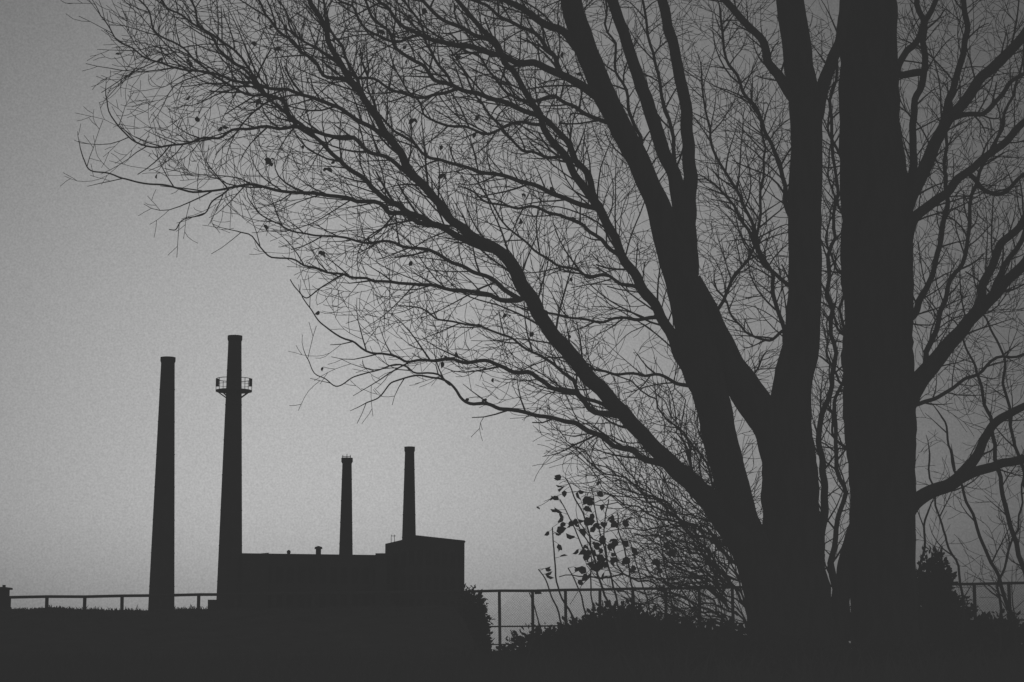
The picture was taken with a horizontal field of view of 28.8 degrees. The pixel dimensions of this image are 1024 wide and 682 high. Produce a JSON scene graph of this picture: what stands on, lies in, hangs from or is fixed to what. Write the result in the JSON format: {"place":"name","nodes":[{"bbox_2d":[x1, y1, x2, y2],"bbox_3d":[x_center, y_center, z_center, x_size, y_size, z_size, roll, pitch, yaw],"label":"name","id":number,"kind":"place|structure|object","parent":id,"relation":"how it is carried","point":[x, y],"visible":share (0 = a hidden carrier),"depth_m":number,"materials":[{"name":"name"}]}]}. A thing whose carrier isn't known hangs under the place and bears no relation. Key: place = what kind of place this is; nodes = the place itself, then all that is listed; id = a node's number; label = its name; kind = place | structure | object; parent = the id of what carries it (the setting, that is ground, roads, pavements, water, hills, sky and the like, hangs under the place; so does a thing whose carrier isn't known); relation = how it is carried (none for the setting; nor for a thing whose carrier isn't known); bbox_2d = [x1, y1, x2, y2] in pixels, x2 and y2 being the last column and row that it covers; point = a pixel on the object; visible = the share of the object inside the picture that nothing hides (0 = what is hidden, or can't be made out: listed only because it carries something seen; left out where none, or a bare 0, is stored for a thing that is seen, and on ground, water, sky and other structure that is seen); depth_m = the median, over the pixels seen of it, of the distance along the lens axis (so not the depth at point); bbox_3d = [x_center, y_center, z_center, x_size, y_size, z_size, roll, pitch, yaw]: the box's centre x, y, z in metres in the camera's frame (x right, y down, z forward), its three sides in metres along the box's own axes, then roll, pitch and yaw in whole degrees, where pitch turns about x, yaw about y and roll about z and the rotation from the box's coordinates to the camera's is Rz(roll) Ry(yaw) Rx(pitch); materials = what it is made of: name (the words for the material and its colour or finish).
{"place":"outdoors","nodes":[
{"label":"outdoors","id":0,"kind":"place"},
{"bbox_2d":[0,605,1000,681],"bbox_3d":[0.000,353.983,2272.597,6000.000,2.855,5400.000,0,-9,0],"label":"hedge","id":1,"kind":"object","parent":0,"point":[274,630],"depth_m":45.28,"materials":[{"name":"black plant"}]},
{"bbox_2d":[0,585,12,607],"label":"pump hut","id":2,"kind":"object","parent":1,"relation":"on","point":[4,595],"visible":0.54,"depth_m":57.27,"materials":[{"name":"black"}]},
{"bbox_2d":[148,356,175,609],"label":"factory chimney","id":3,"kind":"object","parent":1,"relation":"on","point":[162,557],"visible":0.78,"depth_m":378.48,"materials":[{"name":"brick"}]},
{"bbox_2d":[216,335,251,608],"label":"factory chimney","id":4,"kind":"object","parent":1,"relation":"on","point":[229,559],"visible":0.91,"depth_m":382.93,"materials":[{"name":"brick"}]},
{"bbox_2d":[208,537,464,610],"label":"factory building","id":5,"kind":"structure","parent":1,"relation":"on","point":[254,573],"depth_m":382.36,"materials":[{"name":"black brick"}]},
{"bbox_2d":[339,455,352,554],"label":"factory chimney","id":6,"kind":"object","parent":5,"relation":"on","point":[346,543],"visible":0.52,"depth_m":400.63,"materials":[{"name":"brick"}]},
{"bbox_2d":[241,535,465,559],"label":"roof vents and coping","id":7,"kind":"object","parent":5,"relation":"on","point":[318,554],"visible":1,"depth_m":383.87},
{"bbox_2d":[268,550,462,607],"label":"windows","id":8,"kind":"structure","parent":5,"relation":"attached to","point":[322,579],"depth_m":382.83,"materials":[{"name":"black glass"}]},
{"bbox_2d":[402,446,415,539],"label":"factory chimney","id":9,"kind":"object","parent":5,"relation":"on","point":[409,526],"visible":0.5,"depth_m":393.06,"materials":[{"name":"brick"}]},
{"bbox_2d":[455,583,494,653],"bbox_3d":[-1.012,7.280,51.543,1.118,2.010,0.979,-7,-11,39],"label":"bush","id":10,"kind":"object","parent":1,"relation":"on","point":[476,616],"visible":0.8,"depth_m":51.34,"materials":[{"name":"black plant"}]},
{"bbox_2d":[60,0,927,661],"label":"bare tree","id":11,"kind":"object","parent":1,"relation":"on","point":[776,554],"visible":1,"depth_m":13.83,"materials":[{"name":"black plant"}]},
{"bbox_2d":[451,643,562,667],"bbox_3d":[-0.060,3.813,23.688,1.551,0.432,1.011,0,-9,0],"label":"bush","id":12,"kind":"object","parent":1,"relation":"on","point":[520,652],"visible":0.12,"depth_m":23.65,"materials":[{"name":"black plant"}]},
{"bbox_2d":[0,601,1023,681],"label":"grass","id":13,"kind":"structure","parent":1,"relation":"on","point":[188,669],"depth_m":12.45,"materials":[{"name":"black plant"}]},
{"bbox_2d":[9,582,1023,649],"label":"metal fence","id":14,"kind":"object","parent":1,"relation":"on","point":[388,593],"visible":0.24,"depth_m":59.34,"materials":[{"name":"metal"}]},
{"bbox_2d":[529,474,678,681],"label":"leafy sapling","id":15,"kind":"object","parent":1,"relation":"on","point":[598,565],"visible":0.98,"depth_m":12.26,"materials":[{"name":"black plant"}]},
{"bbox_2d":[496,597,747,667],"bbox_3d":[1.366,3.836,25.809,3.513,1.034,2.638,4,-10,-21],"label":"bush","id":16,"kind":"object","parent":1,"relation":"on","point":[553,636],"visible":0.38,"depth_m":25.48,"materials":[{"name":"black plant"}]},
{"bbox_2d":[775,0,1023,655],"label":"bare tree","id":17,"kind":"object","parent":1,"relation":"on","point":[884,222],"visible":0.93,"depth_m":14.67,"materials":[{"name":"black plant"}]},
{"bbox_2d":[916,297,1023,671],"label":"young tree","id":18,"kind":"object","parent":1,"relation":"on","point":[1016,541],"visible":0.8,"depth_m":15.99,"materials":[{"name":"black plant"}]},
{"bbox_2d":[916,544,1023,668],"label":"bush","id":19,"kind":"object","parent":1,"relation":"on","point":[973,636],"visible":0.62,"depth_m":21.59,"materials":[{"name":"black plant"}]},
{"bbox_2d":[0,0,1023,650],"label":"sky","id":20,"kind":"structure","parent":0,"point":[91,301],"materials":[{"name":"grey"}]}
]}

